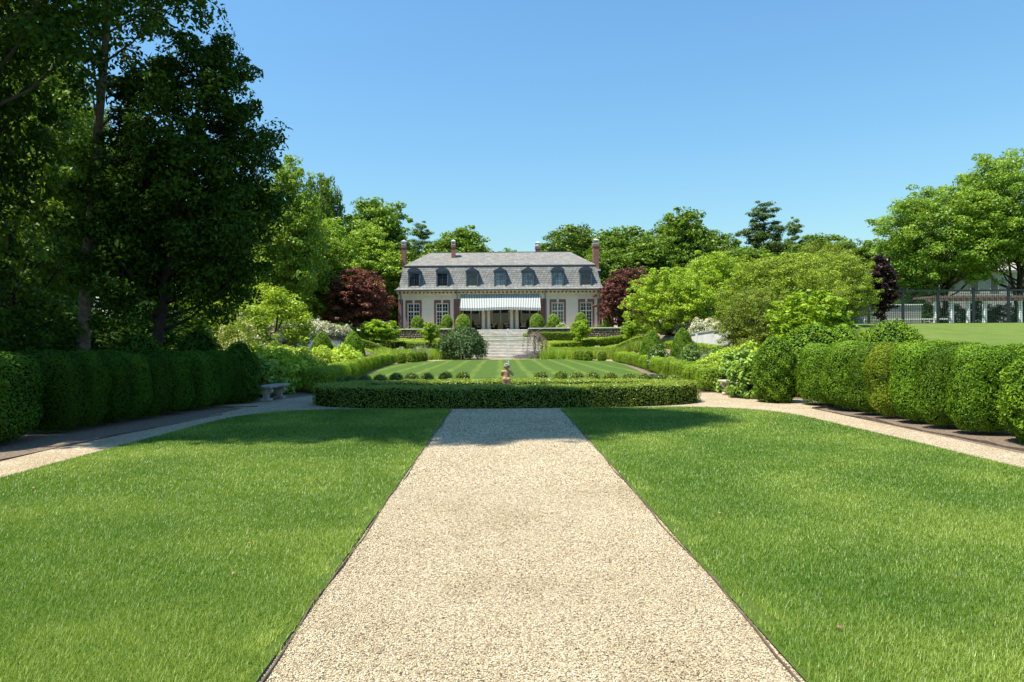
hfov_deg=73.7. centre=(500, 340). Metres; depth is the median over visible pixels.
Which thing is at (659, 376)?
box ball
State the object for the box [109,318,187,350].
woodland bush
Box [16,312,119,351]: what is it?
woodland bush
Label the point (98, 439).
path edging
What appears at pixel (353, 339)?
yew cone
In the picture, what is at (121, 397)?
yew block
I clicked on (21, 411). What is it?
yew block
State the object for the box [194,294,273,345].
woodland bush
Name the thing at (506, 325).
wicker armchair
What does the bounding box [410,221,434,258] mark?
pine tree
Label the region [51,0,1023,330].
sky
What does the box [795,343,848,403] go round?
yew block
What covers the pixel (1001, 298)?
pergola
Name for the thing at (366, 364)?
clipped shrub
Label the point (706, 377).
clipped shrub
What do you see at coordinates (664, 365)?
clipped shrub
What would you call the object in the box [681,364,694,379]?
clipped shrub
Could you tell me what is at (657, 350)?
glossy shrub
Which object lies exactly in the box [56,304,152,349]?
woodland bush
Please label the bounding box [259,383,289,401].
stone bench
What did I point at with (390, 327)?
standard shrub
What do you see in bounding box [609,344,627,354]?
ornamental grass
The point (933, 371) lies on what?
yew block
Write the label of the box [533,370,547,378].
box ball
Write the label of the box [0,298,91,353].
woodland bush
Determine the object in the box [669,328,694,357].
yew cone
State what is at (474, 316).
door
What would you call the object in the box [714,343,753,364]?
perennial clump
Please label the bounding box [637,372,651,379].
box ball
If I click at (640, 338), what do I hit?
box hedge
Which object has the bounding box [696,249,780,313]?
broadleaf tree
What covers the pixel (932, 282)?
maple tree
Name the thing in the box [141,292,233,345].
woodland bush
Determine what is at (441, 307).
window
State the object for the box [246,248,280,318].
maple tree
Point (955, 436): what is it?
path edging
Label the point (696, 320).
white flower shrub
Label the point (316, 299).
maple tree
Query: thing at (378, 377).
box ball
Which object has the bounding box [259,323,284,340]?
white flower shrub
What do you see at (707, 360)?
perennial clump
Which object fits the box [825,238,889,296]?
broadleaf tree
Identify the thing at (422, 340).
ground cover
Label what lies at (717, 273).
tree
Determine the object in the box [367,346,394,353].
ornamental grass
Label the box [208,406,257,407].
path edging
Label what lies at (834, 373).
yew block
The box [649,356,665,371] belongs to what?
clipped shrub
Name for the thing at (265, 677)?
path edging
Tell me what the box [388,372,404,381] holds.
box ball
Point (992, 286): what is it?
window
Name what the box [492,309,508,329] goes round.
door
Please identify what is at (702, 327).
white flower shrub
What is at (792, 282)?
tree
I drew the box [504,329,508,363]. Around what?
water jet
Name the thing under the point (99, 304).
woodland bush
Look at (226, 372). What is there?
yew block
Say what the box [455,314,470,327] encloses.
egg topiary
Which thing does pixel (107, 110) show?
forest tree
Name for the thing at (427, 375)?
box ball
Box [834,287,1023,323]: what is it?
fence
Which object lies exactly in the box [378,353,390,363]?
clipped shrub
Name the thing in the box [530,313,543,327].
egg topiary
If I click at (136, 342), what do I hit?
yew mound
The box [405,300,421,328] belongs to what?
window
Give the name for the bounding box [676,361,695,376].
clipped shrub
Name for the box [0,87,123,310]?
forest tree
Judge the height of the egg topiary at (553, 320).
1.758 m
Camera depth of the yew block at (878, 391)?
13.55 m
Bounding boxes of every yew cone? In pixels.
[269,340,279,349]
[311,331,333,352]
[343,331,365,355]
[639,329,662,362]
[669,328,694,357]
[996,349,1023,444]
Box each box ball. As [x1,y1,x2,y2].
[335,376,345,382]
[343,374,357,381]
[357,374,371,380]
[372,374,387,380]
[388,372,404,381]
[396,352,406,363]
[404,372,419,379]
[406,352,416,362]
[414,351,420,361]
[419,351,424,360]
[419,372,434,379]
[422,351,427,360]
[437,371,452,381]
[455,371,469,380]
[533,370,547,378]
[553,370,568,379]
[569,371,584,379]
[573,349,578,359]
[575,350,582,359]
[579,350,585,359]
[583,350,592,360]
[584,371,600,378]
[596,350,607,360]
[602,371,617,380]
[621,372,636,378]
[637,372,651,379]
[652,372,666,379]
[665,374,681,380]
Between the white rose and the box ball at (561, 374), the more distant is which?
the white rose
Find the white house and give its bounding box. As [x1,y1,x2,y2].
[910,258,1023,322]
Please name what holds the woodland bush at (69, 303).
on the ground at (995, 334)
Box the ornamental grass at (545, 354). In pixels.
[538,348,558,358]
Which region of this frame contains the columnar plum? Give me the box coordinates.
[859,254,904,323]
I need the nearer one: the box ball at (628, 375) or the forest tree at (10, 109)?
the forest tree at (10, 109)
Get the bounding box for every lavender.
[510,354,526,358]
[523,351,539,358]
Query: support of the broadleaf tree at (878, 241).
on the ground at (995, 334)
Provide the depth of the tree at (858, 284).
43.69 m
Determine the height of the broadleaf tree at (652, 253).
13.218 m
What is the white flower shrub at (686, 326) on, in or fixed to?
on the ground at (995, 334)
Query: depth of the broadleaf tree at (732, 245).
101.56 m
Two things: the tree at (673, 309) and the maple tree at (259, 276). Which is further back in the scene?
the maple tree at (259, 276)
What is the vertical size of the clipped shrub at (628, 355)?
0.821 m
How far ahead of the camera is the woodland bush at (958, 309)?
74.40 m
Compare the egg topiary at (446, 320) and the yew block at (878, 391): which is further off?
the egg topiary at (446, 320)
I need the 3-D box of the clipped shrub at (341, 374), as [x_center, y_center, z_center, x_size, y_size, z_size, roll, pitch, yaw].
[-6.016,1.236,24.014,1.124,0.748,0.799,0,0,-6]
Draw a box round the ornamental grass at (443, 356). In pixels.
[430,348,448,359]
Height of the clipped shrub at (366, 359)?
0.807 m
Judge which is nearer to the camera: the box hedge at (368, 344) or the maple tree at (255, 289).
the box hedge at (368, 344)
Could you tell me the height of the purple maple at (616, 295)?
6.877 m
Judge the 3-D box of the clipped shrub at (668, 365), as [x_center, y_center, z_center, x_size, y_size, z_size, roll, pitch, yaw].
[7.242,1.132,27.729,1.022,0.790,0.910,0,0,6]
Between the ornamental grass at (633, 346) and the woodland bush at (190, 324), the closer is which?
the woodland bush at (190, 324)
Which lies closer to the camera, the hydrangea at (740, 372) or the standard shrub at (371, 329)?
the hydrangea at (740, 372)
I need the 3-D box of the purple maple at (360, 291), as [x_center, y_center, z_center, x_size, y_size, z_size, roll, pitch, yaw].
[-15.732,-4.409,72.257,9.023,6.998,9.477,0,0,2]
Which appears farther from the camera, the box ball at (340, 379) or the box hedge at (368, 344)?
the box hedge at (368, 344)
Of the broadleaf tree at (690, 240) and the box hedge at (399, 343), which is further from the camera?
the broadleaf tree at (690, 240)
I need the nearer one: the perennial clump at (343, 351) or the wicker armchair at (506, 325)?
the perennial clump at (343, 351)
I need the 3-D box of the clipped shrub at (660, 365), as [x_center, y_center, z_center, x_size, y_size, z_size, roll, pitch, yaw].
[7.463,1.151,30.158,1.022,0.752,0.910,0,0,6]
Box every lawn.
[0,409,450,681]
[366,359,641,380]
[563,407,1023,681]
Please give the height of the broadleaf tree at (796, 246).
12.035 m
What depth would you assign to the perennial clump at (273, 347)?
25.87 m
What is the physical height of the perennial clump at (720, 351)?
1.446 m
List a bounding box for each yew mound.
[108,331,164,351]
[173,326,222,350]
[781,320,847,397]
[828,324,861,341]
[860,317,933,344]
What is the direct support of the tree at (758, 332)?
on the ground at (995, 334)
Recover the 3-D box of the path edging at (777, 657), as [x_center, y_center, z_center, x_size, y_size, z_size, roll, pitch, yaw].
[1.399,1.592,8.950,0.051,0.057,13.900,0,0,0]
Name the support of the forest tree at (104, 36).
on the ground at (995, 334)
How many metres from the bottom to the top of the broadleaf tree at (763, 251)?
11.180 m
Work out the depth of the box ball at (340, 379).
22.58 m
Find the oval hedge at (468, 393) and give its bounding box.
[312,377,700,408]
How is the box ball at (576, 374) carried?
on the central lawn at (494, 368)
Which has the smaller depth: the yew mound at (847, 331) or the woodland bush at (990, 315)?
the yew mound at (847, 331)
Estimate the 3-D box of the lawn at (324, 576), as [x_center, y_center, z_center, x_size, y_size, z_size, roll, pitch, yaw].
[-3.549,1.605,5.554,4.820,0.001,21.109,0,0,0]
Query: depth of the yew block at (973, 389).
11.13 m
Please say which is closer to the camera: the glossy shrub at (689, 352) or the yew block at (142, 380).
the yew block at (142, 380)
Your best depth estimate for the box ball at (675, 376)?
22.16 m
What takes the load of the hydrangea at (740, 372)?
on the ground at (995, 334)
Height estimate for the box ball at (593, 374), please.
0.503 m
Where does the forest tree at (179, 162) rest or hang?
on the ground at (995, 334)
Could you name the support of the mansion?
on the ground at (995, 334)
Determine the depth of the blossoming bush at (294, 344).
40.59 m
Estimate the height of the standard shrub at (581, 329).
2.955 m
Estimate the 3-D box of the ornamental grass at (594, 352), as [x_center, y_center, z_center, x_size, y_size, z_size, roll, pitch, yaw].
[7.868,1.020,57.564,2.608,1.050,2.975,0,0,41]
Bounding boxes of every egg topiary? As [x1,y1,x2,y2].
[411,316,424,328]
[440,315,452,328]
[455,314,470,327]
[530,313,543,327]
[547,314,559,327]
[574,312,587,324]
[602,315,613,326]
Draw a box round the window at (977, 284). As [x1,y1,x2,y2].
[970,280,978,289]
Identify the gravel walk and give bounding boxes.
[428,358,611,360]
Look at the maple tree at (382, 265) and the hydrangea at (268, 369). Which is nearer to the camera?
the hydrangea at (268, 369)
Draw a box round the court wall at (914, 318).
[851,304,947,323]
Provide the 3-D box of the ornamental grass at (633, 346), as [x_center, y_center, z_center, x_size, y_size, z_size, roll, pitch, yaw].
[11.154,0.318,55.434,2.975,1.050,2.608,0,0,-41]
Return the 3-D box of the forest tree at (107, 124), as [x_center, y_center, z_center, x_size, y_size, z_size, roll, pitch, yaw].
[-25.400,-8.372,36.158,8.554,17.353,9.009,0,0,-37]
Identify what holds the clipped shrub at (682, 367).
on the ground at (995, 334)
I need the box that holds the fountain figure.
[501,363,513,384]
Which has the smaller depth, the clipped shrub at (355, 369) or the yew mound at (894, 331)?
the yew mound at (894, 331)
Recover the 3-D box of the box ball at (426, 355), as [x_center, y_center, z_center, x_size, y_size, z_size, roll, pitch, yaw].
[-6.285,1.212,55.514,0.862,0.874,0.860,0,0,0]
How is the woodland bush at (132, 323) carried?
on the ground at (995, 334)
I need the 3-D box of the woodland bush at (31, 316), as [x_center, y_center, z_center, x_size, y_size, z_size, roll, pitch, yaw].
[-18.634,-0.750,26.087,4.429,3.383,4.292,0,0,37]
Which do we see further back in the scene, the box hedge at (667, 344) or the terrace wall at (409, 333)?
the terrace wall at (409, 333)
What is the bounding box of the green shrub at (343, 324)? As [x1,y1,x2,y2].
[335,322,357,334]
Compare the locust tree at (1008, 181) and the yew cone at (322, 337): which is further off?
the locust tree at (1008, 181)
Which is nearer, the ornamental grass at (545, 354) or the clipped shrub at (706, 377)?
the clipped shrub at (706, 377)
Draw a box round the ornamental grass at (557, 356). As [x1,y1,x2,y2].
[550,348,567,358]
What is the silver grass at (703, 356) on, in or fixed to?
on the ground at (995, 334)
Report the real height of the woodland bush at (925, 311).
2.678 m
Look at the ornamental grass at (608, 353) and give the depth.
56.34 m
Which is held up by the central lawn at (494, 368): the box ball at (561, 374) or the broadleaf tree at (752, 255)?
the box ball at (561, 374)
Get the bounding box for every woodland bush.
[0,280,63,343]
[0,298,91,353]
[5,284,105,337]
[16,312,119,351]
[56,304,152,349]
[91,284,153,334]
[104,304,191,345]
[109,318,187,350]
[129,304,225,347]
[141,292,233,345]
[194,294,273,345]
[225,299,283,333]
[230,283,316,343]
[922,304,948,322]
[941,302,965,322]
[965,301,997,322]
[988,303,1023,322]
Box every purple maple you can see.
[314,268,397,330]
[592,266,669,326]
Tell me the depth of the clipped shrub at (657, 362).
30.91 m
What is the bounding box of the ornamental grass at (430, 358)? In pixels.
[420,348,435,359]
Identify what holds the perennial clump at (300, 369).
on the ground at (995, 334)
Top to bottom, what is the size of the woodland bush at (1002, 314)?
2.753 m
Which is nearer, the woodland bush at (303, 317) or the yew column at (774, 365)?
the yew column at (774, 365)
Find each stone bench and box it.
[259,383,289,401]
[717,380,751,396]
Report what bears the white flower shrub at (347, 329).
on the ground at (995, 334)
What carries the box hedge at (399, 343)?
on the ground at (995, 334)
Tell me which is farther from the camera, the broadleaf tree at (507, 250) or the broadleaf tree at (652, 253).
the broadleaf tree at (507, 250)
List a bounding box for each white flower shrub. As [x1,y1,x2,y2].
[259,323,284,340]
[308,321,329,335]
[317,321,343,335]
[338,324,351,335]
[671,318,693,333]
[687,317,715,331]
[687,321,714,333]
[710,320,749,336]
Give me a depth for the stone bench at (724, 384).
19.52 m
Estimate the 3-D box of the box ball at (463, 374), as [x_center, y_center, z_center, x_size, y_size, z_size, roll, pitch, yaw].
[-1.417,1.364,25.730,0.607,0.503,0.606,0,0,0]
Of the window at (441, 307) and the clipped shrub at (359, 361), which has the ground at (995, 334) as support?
the clipped shrub at (359, 361)
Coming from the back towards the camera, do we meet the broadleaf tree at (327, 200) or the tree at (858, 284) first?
the broadleaf tree at (327, 200)
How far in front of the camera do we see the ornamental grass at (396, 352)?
57.16 m
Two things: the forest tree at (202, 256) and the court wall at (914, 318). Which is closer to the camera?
the forest tree at (202, 256)
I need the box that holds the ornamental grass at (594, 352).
[584,348,607,359]
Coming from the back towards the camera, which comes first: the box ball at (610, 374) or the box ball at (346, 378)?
the box ball at (610, 374)
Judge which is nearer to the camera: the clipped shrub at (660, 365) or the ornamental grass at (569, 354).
the clipped shrub at (660, 365)
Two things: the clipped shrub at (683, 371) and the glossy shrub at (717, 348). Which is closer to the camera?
the clipped shrub at (683, 371)
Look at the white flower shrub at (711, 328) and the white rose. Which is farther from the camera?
the white rose
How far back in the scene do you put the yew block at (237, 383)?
17.55 m
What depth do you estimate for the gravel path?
4.54 m
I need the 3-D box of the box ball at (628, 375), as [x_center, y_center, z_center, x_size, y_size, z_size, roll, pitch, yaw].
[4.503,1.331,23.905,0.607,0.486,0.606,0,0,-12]
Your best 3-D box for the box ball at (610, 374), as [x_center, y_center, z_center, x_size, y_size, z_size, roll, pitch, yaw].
[3.925,1.318,24.455,0.606,0.520,0.607,0,0,-28]
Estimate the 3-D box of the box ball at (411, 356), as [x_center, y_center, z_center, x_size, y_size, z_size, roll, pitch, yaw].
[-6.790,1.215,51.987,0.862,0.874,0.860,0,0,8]
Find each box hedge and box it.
[360,331,438,349]
[361,339,434,351]
[523,331,575,340]
[550,334,630,348]
[550,336,643,350]
[661,340,732,353]
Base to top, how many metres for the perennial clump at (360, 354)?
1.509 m
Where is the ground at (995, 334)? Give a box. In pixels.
[0,323,1023,461]
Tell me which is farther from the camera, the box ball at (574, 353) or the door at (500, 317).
the door at (500, 317)
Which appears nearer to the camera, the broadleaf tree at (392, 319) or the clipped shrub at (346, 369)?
the clipped shrub at (346, 369)
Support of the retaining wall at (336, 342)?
on the ground at (995, 334)
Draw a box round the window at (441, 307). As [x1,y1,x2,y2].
[434,299,449,327]
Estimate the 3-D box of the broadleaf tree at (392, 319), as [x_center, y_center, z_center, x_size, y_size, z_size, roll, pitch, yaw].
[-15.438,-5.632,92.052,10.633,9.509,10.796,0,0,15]
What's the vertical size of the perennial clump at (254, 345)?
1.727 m
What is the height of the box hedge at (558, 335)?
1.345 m
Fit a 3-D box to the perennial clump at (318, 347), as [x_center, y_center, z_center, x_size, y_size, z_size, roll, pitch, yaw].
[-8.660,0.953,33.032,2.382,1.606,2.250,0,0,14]
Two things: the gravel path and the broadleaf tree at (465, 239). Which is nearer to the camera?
the gravel path
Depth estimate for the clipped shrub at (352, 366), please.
27.96 m
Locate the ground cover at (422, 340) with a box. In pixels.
[361,333,645,359]
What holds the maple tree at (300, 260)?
on the ground at (995, 334)
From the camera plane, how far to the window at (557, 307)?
76.06 m
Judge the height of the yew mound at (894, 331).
2.099 m
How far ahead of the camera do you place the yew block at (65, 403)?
12.15 m
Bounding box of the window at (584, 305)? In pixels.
[578,298,593,327]
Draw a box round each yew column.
[226,341,261,403]
[750,335,799,402]
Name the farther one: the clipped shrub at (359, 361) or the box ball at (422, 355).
the box ball at (422, 355)
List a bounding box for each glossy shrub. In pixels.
[644,342,668,371]
[679,339,703,360]
[704,345,722,357]
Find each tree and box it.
[0,0,65,309]
[0,0,175,110]
[0,0,226,350]
[0,5,116,347]
[0,7,136,321]
[0,32,111,276]
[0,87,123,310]
[48,8,297,346]
[56,113,141,300]
[92,105,177,307]
[172,185,261,307]
[232,279,274,319]
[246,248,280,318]
[253,154,333,321]
[264,200,347,320]
[304,172,347,320]
[311,217,367,322]
[343,196,419,275]
[343,220,410,321]
[371,239,423,328]
[384,269,399,322]
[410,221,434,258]
[421,225,493,255]
[434,325,489,359]
[497,247,516,251]
[522,330,548,355]
[538,222,600,259]
[573,225,652,328]
[584,249,641,315]
[617,266,724,336]
[620,235,687,300]
[639,206,728,302]
[670,250,757,319]
[696,232,742,313]
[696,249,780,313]
[708,286,796,349]
[713,251,850,327]
[728,246,780,299]
[734,200,791,251]
[764,289,863,340]
[768,242,814,263]
[780,239,866,322]
[782,217,807,248]
[783,249,884,324]
[801,232,847,257]
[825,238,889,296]
[863,238,906,303]
[864,178,1023,314]
[890,241,947,314]
[940,148,1023,315]
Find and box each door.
[462,311,479,327]
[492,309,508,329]
[521,310,538,328]
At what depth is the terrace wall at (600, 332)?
70.98 m
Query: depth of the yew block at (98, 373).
12.78 m
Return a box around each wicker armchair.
[473,322,481,329]
[491,322,497,329]
[503,322,509,329]
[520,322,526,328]
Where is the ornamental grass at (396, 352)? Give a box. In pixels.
[387,349,410,354]
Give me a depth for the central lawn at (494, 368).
39.97 m
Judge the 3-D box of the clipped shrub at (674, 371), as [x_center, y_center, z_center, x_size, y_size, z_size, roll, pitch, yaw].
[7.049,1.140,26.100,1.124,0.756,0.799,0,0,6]
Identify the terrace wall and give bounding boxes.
[396,328,474,338]
[528,327,621,337]
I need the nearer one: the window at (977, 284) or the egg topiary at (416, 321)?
the egg topiary at (416, 321)
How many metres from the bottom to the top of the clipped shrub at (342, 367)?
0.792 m
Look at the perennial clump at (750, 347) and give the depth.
23.96 m
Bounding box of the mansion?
[394,239,603,329]
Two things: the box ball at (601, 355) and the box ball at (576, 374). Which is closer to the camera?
the box ball at (576, 374)
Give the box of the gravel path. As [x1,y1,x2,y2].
[0,393,1023,681]
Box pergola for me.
[913,295,1023,322]
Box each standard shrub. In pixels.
[356,319,387,342]
[379,320,401,348]
[416,322,440,342]
[569,319,593,340]
[620,320,642,339]
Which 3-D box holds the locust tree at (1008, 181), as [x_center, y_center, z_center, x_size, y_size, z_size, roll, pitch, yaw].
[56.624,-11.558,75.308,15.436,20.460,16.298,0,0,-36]
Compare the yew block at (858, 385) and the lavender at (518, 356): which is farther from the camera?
the lavender at (518, 356)
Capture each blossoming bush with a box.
[212,312,271,350]
[279,321,311,350]
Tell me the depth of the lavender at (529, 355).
60.09 m
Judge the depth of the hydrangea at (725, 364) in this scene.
20.59 m
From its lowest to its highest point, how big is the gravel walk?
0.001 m
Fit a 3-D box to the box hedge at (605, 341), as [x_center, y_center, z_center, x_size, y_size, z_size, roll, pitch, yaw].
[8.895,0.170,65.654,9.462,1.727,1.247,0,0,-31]
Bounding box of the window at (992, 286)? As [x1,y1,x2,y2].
[990,278,998,288]
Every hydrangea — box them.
[256,357,287,396]
[711,348,742,391]
[725,348,757,397]
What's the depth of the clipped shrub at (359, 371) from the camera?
30.37 m
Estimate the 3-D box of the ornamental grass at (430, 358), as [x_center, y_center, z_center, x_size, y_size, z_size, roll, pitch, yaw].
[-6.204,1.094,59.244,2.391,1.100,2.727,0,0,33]
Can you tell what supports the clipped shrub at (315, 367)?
on the ground at (995, 334)
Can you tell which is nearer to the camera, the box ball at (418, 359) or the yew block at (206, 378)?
the yew block at (206, 378)
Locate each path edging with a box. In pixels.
[0,414,221,460]
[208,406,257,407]
[260,409,452,681]
[561,410,800,681]
[812,406,842,408]
[813,407,1023,450]
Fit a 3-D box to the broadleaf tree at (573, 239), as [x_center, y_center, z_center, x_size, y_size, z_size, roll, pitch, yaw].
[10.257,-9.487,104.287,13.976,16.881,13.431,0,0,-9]
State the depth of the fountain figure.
17.68 m
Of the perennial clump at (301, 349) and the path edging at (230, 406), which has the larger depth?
the perennial clump at (301, 349)
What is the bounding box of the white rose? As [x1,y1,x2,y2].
[555,323,566,327]
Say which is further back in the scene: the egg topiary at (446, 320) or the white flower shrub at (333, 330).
the egg topiary at (446, 320)
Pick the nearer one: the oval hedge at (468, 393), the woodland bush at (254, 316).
the oval hedge at (468, 393)
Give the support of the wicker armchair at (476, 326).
on the terrace
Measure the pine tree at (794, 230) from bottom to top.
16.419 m
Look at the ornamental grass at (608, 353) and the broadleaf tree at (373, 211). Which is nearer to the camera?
the ornamental grass at (608, 353)
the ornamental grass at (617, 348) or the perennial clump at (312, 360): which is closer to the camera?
the perennial clump at (312, 360)
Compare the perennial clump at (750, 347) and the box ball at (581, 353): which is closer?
the perennial clump at (750, 347)
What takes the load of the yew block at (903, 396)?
on the ground at (995, 334)
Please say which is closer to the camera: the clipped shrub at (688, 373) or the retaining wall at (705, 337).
the clipped shrub at (688, 373)
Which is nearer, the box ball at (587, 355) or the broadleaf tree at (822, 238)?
the box ball at (587, 355)
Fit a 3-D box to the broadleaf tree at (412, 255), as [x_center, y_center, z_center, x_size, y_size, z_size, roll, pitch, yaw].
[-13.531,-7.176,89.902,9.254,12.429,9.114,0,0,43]
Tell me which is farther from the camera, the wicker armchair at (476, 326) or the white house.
the white house
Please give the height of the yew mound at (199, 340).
2.165 m
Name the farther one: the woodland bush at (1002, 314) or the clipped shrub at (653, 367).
the woodland bush at (1002, 314)
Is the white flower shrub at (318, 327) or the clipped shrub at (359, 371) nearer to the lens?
the clipped shrub at (359, 371)
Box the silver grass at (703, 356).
[695,345,713,359]
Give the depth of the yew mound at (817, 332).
19.05 m
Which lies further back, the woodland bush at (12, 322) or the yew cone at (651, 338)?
the yew cone at (651, 338)
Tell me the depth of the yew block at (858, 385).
14.17 m
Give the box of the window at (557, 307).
[550,299,565,324]
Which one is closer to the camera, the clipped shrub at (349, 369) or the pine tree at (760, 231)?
the clipped shrub at (349, 369)
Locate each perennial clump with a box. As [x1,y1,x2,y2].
[248,342,268,353]
[254,346,298,392]
[270,345,296,357]
[271,347,310,390]
[282,344,298,350]
[292,345,321,362]
[292,350,329,371]
[308,344,336,358]
[310,346,347,363]
[332,343,360,359]
[349,346,365,356]
[695,353,721,368]
[709,346,731,360]
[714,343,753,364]
[725,339,758,352]
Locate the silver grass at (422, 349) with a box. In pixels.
[409,342,432,360]
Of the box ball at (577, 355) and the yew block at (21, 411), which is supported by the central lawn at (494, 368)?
the box ball at (577, 355)
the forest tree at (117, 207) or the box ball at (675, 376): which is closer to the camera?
the box ball at (675, 376)
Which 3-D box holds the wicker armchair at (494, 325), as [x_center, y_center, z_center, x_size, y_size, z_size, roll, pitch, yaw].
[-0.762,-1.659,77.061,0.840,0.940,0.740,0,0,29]
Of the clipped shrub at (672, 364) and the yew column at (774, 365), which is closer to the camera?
the yew column at (774, 365)
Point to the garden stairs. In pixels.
(497, 340)
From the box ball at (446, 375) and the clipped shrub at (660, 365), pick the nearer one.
the box ball at (446, 375)
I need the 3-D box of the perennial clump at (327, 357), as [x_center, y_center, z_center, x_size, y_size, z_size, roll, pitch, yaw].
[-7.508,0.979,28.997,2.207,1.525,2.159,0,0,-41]
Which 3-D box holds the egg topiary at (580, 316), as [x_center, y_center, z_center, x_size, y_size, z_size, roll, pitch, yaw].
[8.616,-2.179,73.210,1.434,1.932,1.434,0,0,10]
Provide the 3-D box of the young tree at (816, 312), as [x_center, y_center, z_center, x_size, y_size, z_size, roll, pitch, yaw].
[11.723,-0.398,25.800,3.237,3.212,3.219,0,0,-11]
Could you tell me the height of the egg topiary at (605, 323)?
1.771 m
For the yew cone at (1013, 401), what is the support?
on the ground at (995, 334)
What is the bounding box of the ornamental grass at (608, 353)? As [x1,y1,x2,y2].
[596,348,616,359]
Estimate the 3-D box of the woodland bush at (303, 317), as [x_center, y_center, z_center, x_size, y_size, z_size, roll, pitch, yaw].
[-13.262,-1.557,39.925,4.895,3.670,5.245,0,0,7]
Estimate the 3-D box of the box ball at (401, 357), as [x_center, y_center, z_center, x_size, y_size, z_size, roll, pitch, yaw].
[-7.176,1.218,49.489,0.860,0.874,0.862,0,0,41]
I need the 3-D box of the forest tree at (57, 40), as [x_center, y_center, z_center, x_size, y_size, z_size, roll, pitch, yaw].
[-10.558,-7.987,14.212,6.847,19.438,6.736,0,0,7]
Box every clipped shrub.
[301,367,336,391]
[308,366,337,380]
[320,366,344,377]
[326,363,345,373]
[330,363,347,375]
[334,361,354,374]
[341,361,357,375]
[342,363,350,375]
[346,360,360,376]
[349,358,363,375]
[351,358,368,371]
[358,357,368,369]
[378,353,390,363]
[622,352,635,363]
[627,352,635,364]
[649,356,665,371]
[651,358,655,370]
[654,356,676,373]
[658,358,670,372]
[662,358,676,376]
[666,359,686,375]
[669,361,679,375]
[670,361,691,375]
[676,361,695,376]
[679,361,696,378]
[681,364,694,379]
[686,365,693,383]
[690,363,716,379]
[693,365,726,389]
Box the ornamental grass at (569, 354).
[559,347,575,358]
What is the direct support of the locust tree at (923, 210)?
on the ground at (995, 334)
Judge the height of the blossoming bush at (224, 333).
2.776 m
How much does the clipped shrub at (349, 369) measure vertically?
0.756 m
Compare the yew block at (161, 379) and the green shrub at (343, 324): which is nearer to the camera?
the yew block at (161, 379)
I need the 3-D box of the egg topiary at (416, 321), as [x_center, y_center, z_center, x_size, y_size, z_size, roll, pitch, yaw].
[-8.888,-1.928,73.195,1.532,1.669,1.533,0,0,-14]
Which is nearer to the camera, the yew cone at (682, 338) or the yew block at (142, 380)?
the yew block at (142, 380)
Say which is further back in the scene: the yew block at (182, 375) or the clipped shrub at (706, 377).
the clipped shrub at (706, 377)
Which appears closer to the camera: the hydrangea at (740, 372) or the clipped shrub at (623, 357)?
the hydrangea at (740, 372)
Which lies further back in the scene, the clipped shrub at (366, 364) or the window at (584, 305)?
the window at (584, 305)
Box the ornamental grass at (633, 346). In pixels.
[625,339,641,351]
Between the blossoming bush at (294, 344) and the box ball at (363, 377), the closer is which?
the box ball at (363, 377)
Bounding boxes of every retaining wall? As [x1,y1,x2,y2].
[273,332,340,349]
[661,329,727,345]
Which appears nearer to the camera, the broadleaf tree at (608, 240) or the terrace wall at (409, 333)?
the terrace wall at (409, 333)
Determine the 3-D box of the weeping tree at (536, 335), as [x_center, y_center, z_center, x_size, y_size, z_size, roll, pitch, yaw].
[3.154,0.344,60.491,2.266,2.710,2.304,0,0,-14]
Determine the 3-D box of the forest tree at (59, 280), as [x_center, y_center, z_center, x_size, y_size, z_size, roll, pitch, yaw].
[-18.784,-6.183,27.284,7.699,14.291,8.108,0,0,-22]
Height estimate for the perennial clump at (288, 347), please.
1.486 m
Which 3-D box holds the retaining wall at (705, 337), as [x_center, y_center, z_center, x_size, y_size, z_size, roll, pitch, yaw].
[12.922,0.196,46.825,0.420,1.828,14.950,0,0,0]
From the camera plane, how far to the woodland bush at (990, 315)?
74.04 m
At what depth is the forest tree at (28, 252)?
24.03 m
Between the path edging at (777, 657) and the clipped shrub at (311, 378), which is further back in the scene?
the clipped shrub at (311, 378)
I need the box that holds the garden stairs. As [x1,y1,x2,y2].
[461,329,540,358]
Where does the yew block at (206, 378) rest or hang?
on the ground at (995, 334)
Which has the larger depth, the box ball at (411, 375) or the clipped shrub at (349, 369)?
the clipped shrub at (349, 369)
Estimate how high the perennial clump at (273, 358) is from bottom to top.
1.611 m
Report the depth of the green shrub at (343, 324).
62.11 m
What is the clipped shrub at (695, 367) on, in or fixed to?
on the ground at (995, 334)
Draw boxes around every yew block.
[0,351,45,442]
[23,350,91,431]
[39,350,111,427]
[89,350,135,423]
[97,349,152,419]
[118,350,172,416]
[139,350,195,412]
[182,350,220,408]
[185,349,234,404]
[209,350,243,403]
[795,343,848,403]
[819,340,880,409]
[847,341,899,413]
[861,340,929,416]
[889,339,952,421]
[915,341,988,426]
[945,343,1023,432]
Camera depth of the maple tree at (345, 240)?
75.02 m
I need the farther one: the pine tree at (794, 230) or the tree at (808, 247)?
the pine tree at (794, 230)

